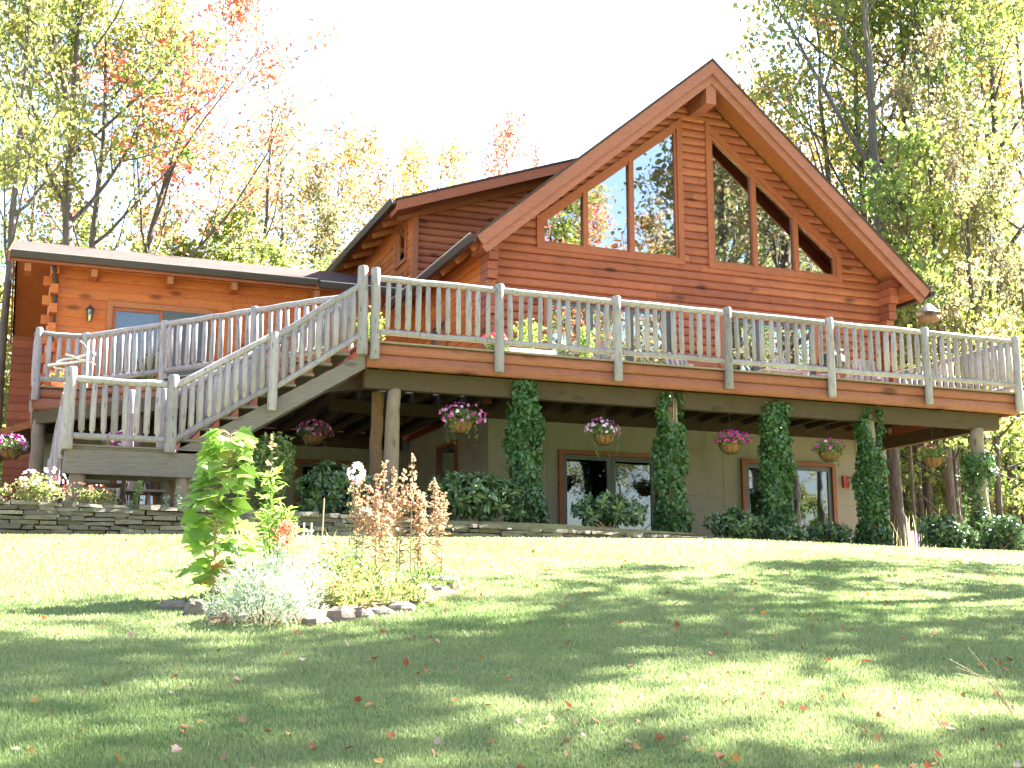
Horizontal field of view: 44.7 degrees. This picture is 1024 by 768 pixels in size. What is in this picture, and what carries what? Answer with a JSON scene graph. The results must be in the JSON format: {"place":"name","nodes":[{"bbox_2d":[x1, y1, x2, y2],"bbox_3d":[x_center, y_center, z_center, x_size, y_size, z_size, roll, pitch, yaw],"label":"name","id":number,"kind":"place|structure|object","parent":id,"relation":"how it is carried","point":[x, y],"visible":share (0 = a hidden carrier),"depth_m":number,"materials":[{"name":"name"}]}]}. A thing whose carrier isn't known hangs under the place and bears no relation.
{"place":"outdoors","nodes":[
{"label":"outdoors","id":0,"kind":"place"},
{"bbox_2d":[0,508,1023,767],"bbox_3d":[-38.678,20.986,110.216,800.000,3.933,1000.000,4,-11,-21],"label":"ground","id":1,"kind":"structure","parent":0,"point":[556,526],"depth_m":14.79,"materials":[{"name":"plant"}]},
{"bbox_2d":[0,268,13,494],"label":"understory tree","id":2,"kind":"object","parent":1,"relation":"on","point":[8,344],"visible":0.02,"depth_m":47.13,"materials":[{"name":"green plant"}]},
{"bbox_2d":[0,14,45,297],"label":"maple tree","id":3,"kind":"object","parent":1,"relation":"on","point":[2,255],"visible":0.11,"depth_m":41.87,"materials":[{"name":"green plant"}]},
{"bbox_2d":[0,467,67,508],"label":"flowering shrub","id":4,"kind":"object","parent":1,"relation":"on","point":[32,486],"visible":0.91,"depth_m":16.72,"materials":[{"name":"green plant"}]},
{"bbox_2d":[0,6,124,344],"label":"maple tree","id":5,"kind":"object","parent":1,"relation":"on","point":[41,239],"visible":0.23,"depth_m":39.75,"materials":[{"name":"green plant"}]},
{"bbox_2d":[0,0,136,428],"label":"maple tree","id":6,"kind":"object","parent":1,"relation":"on","point":[11,26],"visible":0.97,"depth_m":32.53,"materials":[{"name":"green plant"}]},
{"bbox_2d":[0,202,168,498],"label":"understory tree","id":7,"kind":"object","parent":1,"relation":"on","point":[82,224],"visible":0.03,"depth_m":42.99,"materials":[{"name":"green plant"}]},
{"bbox_2d":[60,482,119,505],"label":"flowering shrub","id":8,"kind":"object","parent":1,"relation":"on","point":[91,499],"visible":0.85,"depth_m":17.01,"materials":[{"name":"green plant"}]},
{"bbox_2d":[0,0,235,245],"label":"maple tree","id":9,"kind":"object","parent":1,"relation":"on","point":[68,220],"visible":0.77,"depth_m":34.89,"materials":[{"name":"green plant"}]},
{"bbox_2d":[1,0,248,251],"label":"maple tree","id":10,"kind":"object","parent":1,"relation":"on","point":[130,38],"visible":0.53,"depth_m":36.97,"materials":[{"name":"green plant"}]},
{"bbox_2d":[85,487,164,507],"bbox_3d":[-6.978,2.257,21.848,1.600,0.782,1.710,4,-11,-21],"label":"picnic table","id":11,"kind":"object","parent":1,"relation":"on","point":[148,493],"visible":0.24,"depth_m":21.76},
{"bbox_2d":[122,190,176,252],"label":"maple tree","id":12,"kind":"object","parent":1,"relation":"on","point":[135,236],"visible":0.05,"depth_m":49.85,"materials":[{"name":"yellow plant"}]},
{"bbox_2d":[5,0,376,258],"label":"maple tree","id":13,"kind":"object","parent":1,"relation":"on","point":[206,76],"visible":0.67,"depth_m":38.09,"materials":[{"name":"yellow plant"}]},
{"bbox_2d":[183,599,209,616],"bbox_3d":[-2.568,1.837,10.129,0.212,0.185,0.162,1,-11,-6],"label":"edging stone","id":14,"kind":"object","parent":1,"relation":"on","point":[193,607],"visible":0.67,"depth_m":10.07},
{"bbox_2d":[45,265,368,512],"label":"deck staircase","id":15,"kind":"structure","parent":1,"relation":"on","point":[238,394],"depth_m":18.55,"materials":[{"name":"grey wood"}]},
{"bbox_2d":[142,200,271,263],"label":"understory tree","id":16,"kind":"object","parent":1,"relation":"on","point":[234,255],"visible":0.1,"depth_m":40.84,"materials":[{"name":"green plant"}]},
{"bbox_2d":[133,160,284,260],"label":"maple tree","id":17,"kind":"object","parent":1,"relation":"on","point":[251,186],"visible":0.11,"depth_m":47.42,"materials":[{"name":"yellow plant"}]},
{"bbox_2d":[174,426,259,600],"bbox_3d":[-2.580,1.140,10.888,0.727,1.570,0.734,4,-11,-21],"label":"sapling","id":18,"kind":"object","parent":1,"relation":"on","point":[197,536],"visible":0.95,"depth_m":10.82,"materials":[{"name":"green plant"}]},
{"bbox_2d":[206,62,319,269],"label":"tree","id":19,"kind":"object","parent":1,"relation":"on","point":[266,229],"visible":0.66,"depth_m":41.78,"materials":[{"name":"yellow plant"}]},
{"bbox_2d":[254,434,285,567],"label":"lily","id":20,"kind":"object","parent":1,"relation":"on","point":[270,484],"visible":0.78,"depth_m":13.37,"materials":[{"name":"green plant"}]},
{"bbox_2d":[246,431,296,514],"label":"evergreen shrub","id":21,"kind":"object","parent":1,"relation":"on","point":[263,454],"visible":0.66,"depth_m":18.38,"materials":[{"name":"green plant"}]},
{"bbox_2d":[250,497,309,569],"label":"leafy stalk","id":22,"kind":"object","parent":1,"relation":"on","point":[277,520],"visible":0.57,"depth_m":13.17,"materials":[{"name":"green plant"}]},
{"bbox_2d":[268,516,298,575],"bbox_3d":[-2.352,1.685,12.795,0.383,0.657,0.416,4,-11,-21],"label":"rusty astilbe","id":23,"kind":"object","parent":1,"relation":"on","point":[288,531],"visible":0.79,"depth_m":12.78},
{"bbox_2d":[203,119,365,268],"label":"maple tree","id":24,"kind":"object","parent":1,"relation":"on","point":[292,140],"visible":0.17,"depth_m":51.66,"materials":[{"name":"yellow plant"}]},
{"bbox_2d":[244,233,336,270],"bbox_3d":[-7.336,0.508,38.493,7.323,10.661,9.237,3,-11,-16],"label":"understory tree","id":25,"kind":"object","parent":1,"relation":"on","point":[274,259],"visible":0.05,"depth_m":39.36,"materials":[{"name":"green plant"}]},
{"bbox_2d":[270,178,353,270],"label":"tree","id":26,"kind":"object","parent":1,"relation":"on","point":[329,219],"visible":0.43,"depth_m":44.95,"materials":[{"name":"yellow plant"}]},
{"bbox_2d":[252,120,403,268],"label":"maple tree","id":27,"kind":"object","parent":1,"relation":"on","point":[352,161],"visible":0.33,"depth_m":54.64,"materials":[{"name":"yellow plant"}]},
{"bbox_2d":[203,583,460,625],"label":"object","id":28,"kind":"structure","parent":1,"relation":"on","point":[223,618],"depth_m":10.08,"materials":[{"name":"stone"}]},
{"bbox_2d":[198,527,329,629],"bbox_3d":[-1.971,1.545,9.865,0.830,0.834,0.861,-4,-11,21],"label":"silver artemisia","id":29,"kind":"object","parent":28,"relation":"on","point":[260,598],"visible":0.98,"depth_m":9.72,"materials":[{"name":"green plant"}]},
{"bbox_2d":[266,536,343,608],"bbox_3d":[-1.817,1.610,10.602,0.816,0.678,0.737,-1,-11,6],"label":"silver artemisia","id":30,"kind":"object","parent":28,"relation":"on","point":[308,574],"visible":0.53,"depth_m":10.59,"materials":[{"name":"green plant"}]},
{"bbox_2d":[284,565,395,608],"bbox_3d":[-1.565,1.771,10.834,0.994,0.447,0.956,4,-11,-21],"label":"sedum","id":31,"kind":"object","parent":28,"relation":"on","point":[341,583],"visible":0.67,"depth_m":10.60,"materials":[{"name":"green plant"}]},
{"bbox_2d":[305,531,403,590],"bbox_3d":[-1.547,1.685,11.611,1.036,0.642,1.012,4,-11,-21],"label":"dry shrub","id":32,"kind":"object","parent":28,"relation":"on","point":[360,570],"visible":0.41,"depth_m":11.51,"materials":[{"name":"yellow plant"}]},
{"bbox_2d":[336,567,447,606],"bbox_3d":[-1.074,1.818,11.072,1.025,0.405,1.051,-8,-13,39],"label":"ground cover plant","id":33,"kind":"object","parent":28,"relation":"on","point":[408,588],"visible":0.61,"depth_m":10.95,"materials":[{"name":"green plant"}]},
{"bbox_2d":[376,558,456,590],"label":"ground cover plant","id":34,"kind":"object","parent":28,"relation":"on","point":[426,574],"visible":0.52,"depth_m":11.96,"materials":[{"name":"green plant"}]},
{"bbox_2d":[291,459,374,514],"bbox_3d":[-2.701,1.654,18.761,1.273,1.008,0.905,4,-11,-21],"label":"rhododendron","id":35,"kind":"object","parent":1,"relation":"on","point":[330,486],"visible":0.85,"depth_m":18.55,"materials":[{"name":"green plant"}]},
{"bbox_2d":[300,154,375,267],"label":"tree","id":36,"kind":"object","parent":1,"relation":"on","point":[331,235],"visible":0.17,"depth_m":46.42,"materials":[{"name":"yellow plant"}]},
{"bbox_2d":[326,606,354,622],"bbox_3d":[-1.378,1.870,9.986,0.240,0.172,0.192,4,-11,-21],"label":"edging stone","id":37,"kind":"object","parent":1,"relation":"on","point":[343,613],"visible":0.76,"depth_m":9.94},
{"bbox_2d":[346,474,372,573],"bbox_3d":[-1.468,1.417,12.055,0.296,1.133,0.249,2,-11,-8],"label":"dry phlox","id":38,"kind":"object","parent":1,"relation":"on","point":[357,504],"visible":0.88,"depth_m":12.06,"materials":[{"name":"plant"}]},
{"bbox_2d":[0,500,727,539],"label":"stone wall","id":39,"kind":"structure","parent":1,"relation":"on","point":[47,518],"depth_m":16.90,"materials":[{"name":"stone"}]},
{"bbox_2d":[296,132,438,260],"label":"maple tree","id":40,"kind":"object","parent":1,"relation":"on","point":[405,189],"visible":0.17,"depth_m":57.57,"materials":[{"name":"yellow plant"}]},
{"bbox_2d":[366,490,394,577],"bbox_3d":[-1.268,1.501,12.016,0.315,0.973,0.229,-6,-12,31],"label":"dry phlox","id":41,"kind":"object","parent":1,"relation":"on","point":[379,521],"visible":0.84,"depth_m":12.04,"materials":[{"name":"plant"}]},
{"bbox_2d":[370,460,398,572],"bbox_3d":[-1.263,1.375,12.295,0.324,1.247,0.227,-4,-11,19],"label":"dry phlox","id":42,"kind":"object","parent":1,"relation":"on","point":[390,492],"visible":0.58,"depth_m":12.31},
{"bbox_2d":[388,453,422,573],"bbox_3d":[-1.077,1.343,12.444,0.386,1.332,0.225,-3,-11,14],"label":"dry phlox","id":43,"kind":"object","parent":1,"relation":"on","point":[402,501],"visible":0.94,"depth_m":12.44,"materials":[{"name":"plant"}]},
{"bbox_2d":[409,489,432,583],"bbox_3d":[-0.931,1.540,12.511,0.234,0.960,0.221,-10,-14,42],"label":"dry phlox","id":44,"kind":"object","parent":1,"relation":"on","point":[420,521],"visible":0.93,"depth_m":12.51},
{"bbox_2d":[388,134,477,193],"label":"maple tree","id":45,"kind":"object","parent":1,"relation":"on","point":[451,159],"visible":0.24,"depth_m":51.59,"materials":[{"name":"yellow plant"}]},
{"bbox_2d":[426,477,453,571],"bbox_3d":[-0.754,1.498,12.755,0.287,1.077,0.301,4,-11,-21],"label":"dry phlox","id":46,"kind":"object","parent":1,"relation":"on","point":[439,523],"visible":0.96,"depth_m":12.74,"materials":[{"name":"plant"}]},
{"bbox_2d":[0,58,935,544],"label":"log house","id":47,"kind":"structure","parent":1,"relation":"on","point":[710,184],"depth_m":27.36,"materials":[{"name":"brown wood"}]},
{"bbox_2d":[0,402,29,465],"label":"hanging basket","id":48,"kind":"object","parent":47,"relation":"hanging from","point":[11,452],"visible":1,"depth_m":22.29,"materials":[{"name":"pink plant"}]},
{"bbox_2d":[103,301,215,384],"bbox_3d":[-7.820,-0.469,27.617,2.340,2.600,0.115,4,-11,-21],"label":"wing sliding door","id":49,"kind":"structure","parent":47,"relation":"in","point":[119,314],"depth_m":27.55,"materials":[{"name":"clear glass"}]},
{"bbox_2d":[294,458,349,506],"bbox_3d":[-4.351,2.285,28.486,1.250,1.100,0.115,4,-11,-21],"label":"basement window","id":50,"kind":"structure","parent":47,"relation":"in","point":[303,466],"depth_m":28.41,"materials":[{"name":"brown glass"}]},
{"bbox_2d":[394,219,407,270],"bbox_3d":[-2.740,-3.455,30.994,0.115,1.060,1.000,4,-11,-21],"label":"dormer window","id":51,"kind":"structure","parent":47,"relation":"in","point":[400,233],"depth_m":31.09,"materials":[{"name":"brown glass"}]},
{"bbox_2d":[436,439,458,481],"bbox_3d":[-1.368,1.782,26.454,0.115,1.050,1.300,4,-11,-21],"label":"basement window","id":52,"kind":"structure","parent":47,"relation":"in","point":[447,453],"depth_m":26.56,"materials":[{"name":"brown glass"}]},
{"bbox_2d":[558,449,660,529],"bbox_3d":[1.959,2.328,24.981,2.240,1.940,0.115,4,-11,-21],"label":"basement door","id":53,"kind":"structure","parent":47,"relation":"in","point":[580,472],"depth_m":25.03,"materials":[{"name":"clear glass"}]},
{"bbox_2d":[543,298,676,364],"bbox_3d":[2.029,-0.632,25.557,3.010,2.170,0.115,4,-11,-21],"label":"deck door","id":54,"kind":"structure","parent":47,"relation":"in","point":[554,301],"depth_m":25.71,"materials":[{"name":"brown wood"}]},
{"bbox_2d":[536,118,684,264],"bbox_3d":[2.079,-4.273,26.240,3.410,3.320,0.115,4,-11,-21],"label":"gable window","id":55,"kind":"structure","parent":47,"relation":"in","point":[675,129],"depth_m":26.26,"materials":[{"name":"clear glass"}]},
{"bbox_2d":[719,315,819,374],"bbox_3d":[5.564,-0.381,26.915,2.500,2.170,0.115,4,-11,-21],"label":"deck door","id":56,"kind":"structure","parent":47,"relation":"in","point":[766,322],"depth_m":26.95,"materials":[{"name":"brown wood"}]},
{"bbox_2d":[704,122,842,282],"bbox_3d":[5.805,-4.008,27.671,3.410,3.320,0.115,4,-11,-21],"label":"gable window","id":57,"kind":"structure","parent":47,"relation":"in","point":[754,178],"depth_m":27.47,"materials":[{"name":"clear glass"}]},
{"bbox_2d":[740,459,837,542],"bbox_3d":[5.913,2.609,26.501,2.350,1.940,0.115,4,-11,-21],"label":"basement door","id":58,"kind":"structure","parent":47,"relation":"in","point":[815,487],"depth_m":26.72,"materials":[{"name":"clear glass"}]},
{"bbox_2d":[916,299,940,323],"bbox_3d":[9.323,-1.658,27.901,0.540,0.600,0.540,4,-11,-21],"label":"bird feeder","id":59,"kind":"object","parent":47,"relation":"hanging from","point":[927,313],"visible":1,"depth_m":27.77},
{"bbox_2d":[426,468,526,521],"bbox_3d":[-0.560,1.753,19.380,1.500,0.916,1.131,4,-11,-21],"label":"rhododendron","id":60,"kind":"object","parent":1,"relation":"on","point":[485,497],"visible":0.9,"depth_m":19.15,"materials":[{"name":"green plant"}]},
{"bbox_2d":[0,534,1023,767],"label":"fallen leaves","id":61,"kind":"object","parent":1,"relation":"on","point":[659,737],"visible":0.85,"depth_m":7.41,"materials":[{"name":"red plant"}]},
{"bbox_2d":[477,100,555,178],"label":"maple tree","id":62,"kind":"object","parent":1,"relation":"on","point":[504,143],"visible":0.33,"depth_m":56.31,"materials":[{"name":"orange plant"}]},
{"bbox_2d":[28,267,1023,549],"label":"timber deck","id":63,"kind":"structure","parent":1,"relation":"on","point":[388,397],"depth_m":22.29,"materials":[{"name":"grey wood"}]},
{"bbox_2d":[295,415,333,456],"bbox_3d":[-3.475,0.753,22.025,0.702,1.139,0.599,4,-11,-21],"label":"hanging basket","id":64,"kind":"object","parent":63,"relation":"hanging from","point":[317,436],"visible":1,"depth_m":21.87,"materials":[{"name":"purple plant"}]},
{"bbox_2d":[439,402,486,445],"bbox_3d":[-0.812,0.615,20.234,0.838,0.879,0.642,4,-11,-21],"label":"hanging basket","id":65,"kind":"object","parent":63,"relation":"hanging from","point":[460,426],"visible":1,"depth_m":20.09,"materials":[{"name":"pink plant"}]},
{"bbox_2d":[501,378,549,523],"bbox_3d":[0.196,1.146,20.426,0.860,2.531,0.786,4,-11,-21],"label":"climbing ivy","id":66,"kind":"object","parent":63,"relation":"attached to","point":[521,417],"visible":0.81,"depth_m":20.28,"materials":[{"name":"green plant"}]},
{"bbox_2d":[505,318,555,354],"bbox_3d":[0.307,-0.675,22.155,0.880,1.016,0.580,4,-11,-21],"label":"box planter","id":67,"kind":"object","parent":63,"relation":"on","point":[530,350],"visible":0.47,"depth_m":22.08,"materials":[{"name":"white paint"}]},
{"bbox_2d":[584,415,621,457],"bbox_3d":[1.541,0.811,21.138,0.641,0.935,0.583,-1,-10,3],"label":"hanging basket","id":68,"kind":"object","parent":63,"relation":"hanging from","point":[606,437],"visible":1,"depth_m":21.02,"materials":[{"name":"brown wicker"}]},
{"bbox_2d":[649,391,695,532],"bbox_3d":[2.734,1.421,21.384,0.782,2.666,0.744,4,-11,-21],"label":"climbing ivy","id":69,"kind":"object","parent":63,"relation":"attached to","point":[675,469],"visible":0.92,"depth_m":21.23,"materials":[{"name":"green plant"}]},
{"bbox_2d":[711,414,751,458],"bbox_3d":[3.890,0.923,22.051,0.640,0.824,0.668,-6,-12,30],"label":"hanging basket","id":70,"kind":"object","parent":63,"relation":"hanging from","point":[729,443],"visible":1,"depth_m":21.89,"materials":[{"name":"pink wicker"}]},
{"bbox_2d":[752,400,799,540],"bbox_3d":[4.695,1.587,22.152,0.762,2.715,0.823,4,-11,-21],"label":"climbing ivy","id":71,"kind":"object","parent":63,"relation":"attached to","point":[782,440],"visible":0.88,"depth_m":21.99,"materials":[{"name":"green plant"}]},
{"bbox_2d":[811,430,844,466],"bbox_3d":[5.789,1.075,22.767,0.656,0.862,0.595,4,-11,-21],"label":"hanging basket","id":72,"kind":"object","parent":63,"relation":"hanging from","point":[830,454],"visible":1,"depth_m":22.63,"materials":[{"name":"brown wicker"}]},
{"bbox_2d":[848,407,896,545],"bbox_3d":[6.598,1.743,22.833,0.810,2.686,0.831,4,-11,-21],"label":"climbing ivy","id":73,"kind":"object","parent":63,"relation":"attached to","point":[862,474],"visible":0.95,"depth_m":22.68,"materials":[{"name":"green plant"}]},
{"bbox_2d":[916,438,950,472],"bbox_3d":[7.985,1.257,23.605,0.637,0.915,0.628,4,-11,-21],"label":"hanging basket","id":74,"kind":"object","parent":63,"relation":"hanging from","point":[936,460],"visible":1,"depth_m":23.47,"materials":[{"name":"brown wicker"}]},
{"bbox_2d":[955,451,999,530],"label":"climbing ivy","id":75,"kind":"object","parent":63,"relation":"attached to","point":[971,467],"visible":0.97,"depth_m":23.58,"materials":[{"name":"green plant"}]},
{"bbox_2d":[570,489,649,527],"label":"rhododendron","id":76,"kind":"object","parent":1,"relation":"on","point":[615,510],"visible":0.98,"depth_m":19.98,"materials":[{"name":"green plant"}]},
{"bbox_2d":[702,505,768,538],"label":"rhododendron","id":77,"kind":"object","parent":1,"relation":"on","point":[738,522],"visible":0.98,"depth_m":20.87,"materials":[{"name":"green plant"}]},
{"bbox_2d":[767,522,808,541],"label":"rhododendron","id":78,"kind":"object","parent":1,"relation":"on","point":[787,532],"visible":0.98,"depth_m":20.96,"materials":[{"name":"green plant"}]},
{"bbox_2d":[746,60,839,168],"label":"maple tree","id":79,"kind":"object","parent":1,"relation":"on","point":[752,76],"visible":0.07,"depth_m":46.98,"materials":[{"name":"green plant"}]},
{"bbox_2d":[723,0,922,224],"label":"maple tree","id":80,"kind":"object","parent":1,"relation":"on","point":[819,101],"visible":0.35,"depth_m":40.19,"materials":[{"name":"green plant"}]},
{"bbox_2d":[805,520,855,543],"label":"rhododendron","id":81,"kind":"object","parent":1,"relation":"on","point":[824,531],"visible":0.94,"depth_m":21.71,"materials":[{"name":"green plant"}]},
{"bbox_2d":[725,0,1007,234],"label":"maple tree","id":82,"kind":"object","parent":1,"relation":"on","point":[794,110],"visible":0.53,"depth_m":39.16,"materials":[{"name":"green plant"}]},
{"bbox_2d":[733,0,1023,546],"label":"maple tree","id":83,"kind":"object","parent":1,"relation":"on","point":[896,508],"visible":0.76,"depth_m":35.12,"materials":[{"name":"green plant"}]},
{"bbox_2d":[787,2,970,530],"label":"maple tree","id":84,"kind":"object","parent":1,"relation":"on","point":[805,153],"visible":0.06,"depth_m":46.82,"materials":[{"name":"green plant"}]},
{"bbox_2d":[773,0,1023,547],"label":"maple tree","id":85,"kind":"object","parent":1,"relation":"on","point":[997,139],"visible":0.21,"depth_m":39.56,"materials":[{"name":"green plant"}]},
{"bbox_2d":[795,0,1023,542],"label":"maple tree","id":86,"kind":"object","parent":1,"relation":"on","point":[861,141],"visible":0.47,"depth_m":38.44,"materials":[{"name":"green plant"}]},
{"bbox_2d":[861,213,962,502],"bbox_3d":[10.539,0.201,36.053,5.271,10.745,6.342,0,-10,0],"label":"forest sapling","id":87,"kind":"object","parent":1,"relation":"on","point":[931,479],"visible":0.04,"depth_m":36.02,"materials":[{"name":"plant"}]},
{"bbox_2d":[895,231,935,546],"bbox_3d":[11.623,0.376,36.175,1.627,10.278,2.511,18,-21,-59],"label":"bare tree","id":88,"kind":"object","parent":1,"relation":"on","point":[920,504],"visible":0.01,"depth_m":35.70,"materials":[{"name":"brown plant"}]},
{"bbox_2d":[823,0,1023,517],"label":"maple tree","id":89,"kind":"object","parent":1,"relation":"on","point":[1016,156],"visible":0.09,"depth_m":40.77,"materials":[{"name":"green plant"}]},
{"bbox_2d":[832,0,1023,307],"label":"maple tree","id":90,"kind":"object","parent":1,"relation":"on","point":[1020,92],"visible":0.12,"depth_m":44.69,"materials":[{"name":"green plant"}]},
{"bbox_2d":[889,179,967,547],"bbox_3d":[12.435,-0.512,36.972,3.889,12.374,2.789,0,-10,-2],"label":"bare tree","id":91,"kind":"object","parent":1,"relation":"on","point":[928,507],"visible":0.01,"depth_m":36.26,"materials":[{"name":"brown plant"}]},
{"bbox_2d":[843,107,1023,531],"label":"forest sapling","id":92,"kind":"object","parent":1,"relation":"on","point":[928,275],"visible":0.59,"depth_m":31.10,"materials":[{"name":"plant"}]},
{"bbox_2d":[853,105,1023,522],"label":"understory tree","id":93,"kind":"object","parent":1,"relation":"on","point":[952,246],"visible":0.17,"depth_m":34.22,"materials":[{"name":"green plant"}]},
{"bbox_2d":[858,185,1023,516],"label":"understory tree","id":94,"kind":"object","parent":1,"relation":"on","point":[1020,433],"visible":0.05,"depth_m":36.19,"materials":[{"name":"green plant"}]},
{"bbox_2d":[873,7,1019,547],"bbox_3d":[10.769,-2.459,31.503,3.212,14.249,4.478,-2,-11,8],"label":"tree","id":95,"kind":"object","parent":1,"relation":"on","point":[900,90],"visible":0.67,"depth_m":31.93,"materials":[{"name":"green plant"}]},
{"bbox_2d":[916,512,981,548],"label":"rhododendron","id":96,"kind":"object","parent":1,"relation":"on","point":[946,531],"visible":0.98,"depth_m":22.46,"materials":[{"name":"green plant"}]},
{"bbox_2d":[883,0,1023,550],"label":"maple tree","id":97,"kind":"object","parent":1,"relation":"on","point":[1016,8],"visible":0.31,"depth_m":40.67,"materials":[{"name":"green plant"}]},
{"bbox_2d":[901,264,1023,549],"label":"understory tree","id":98,"kind":"object","parent":1,"relation":"on","point":[941,497],"visible":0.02,"depth_m":38.27,"materials":[{"name":"green plant"}]},
{"bbox_2d":[925,83,1011,498],"bbox_3d":[11.985,-1.727,32.078,3.169,12.970,2.053,15,-18,-55],"label":"tree","id":99,"kind":"object","parent":1,"relation":"on","point":[968,230],"visible":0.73,"depth_m":32.40,"materials":[{"name":"green plant"}]},
{"bbox_2d":[936,232,1023,517],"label":"understory tree","id":100,"kind":"object","parent":1,"relation":"on","point":[1018,302],"visible":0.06,"depth_m":43.40,"materials":[{"name":"green plant"}]},
{"bbox_2d":[941,307,1023,514],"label":"forest sapling","id":101,"kind":"object","parent":1,"relation":"on","point":[1008,492],"visible":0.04,"depth_m":35.56,"materials":[{"name":"plant"}]},
{"bbox_2d":[942,154,1023,517],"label":"tree","id":102,"kind":"object","parent":1,"relation":"on","point":[998,488],"visible":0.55,"depth_m":33.06,"materials":[{"name":"green plant"}]},
{"bbox_2d":[965,513,1023,550],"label":"rhododendron","id":103,"kind":"object","parent":1,"relation":"on","point":[1004,532],"visible":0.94,"depth_m":22.88,"materials":[{"name":"green plant"}]},
{"bbox_2d":[990,213,1023,347],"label":"tree","id":104,"kind":"object","parent":1,"relation":"on","point":[1015,268],"visible":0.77,"depth_m":32.92,"materials":[{"name":"green plant"}]},
{"bbox_2d":[0,0,1023,524],"label":"sky","id":105,"kind":"structure","parent":0,"point":[428,70],"materials":[{"name":"white"}]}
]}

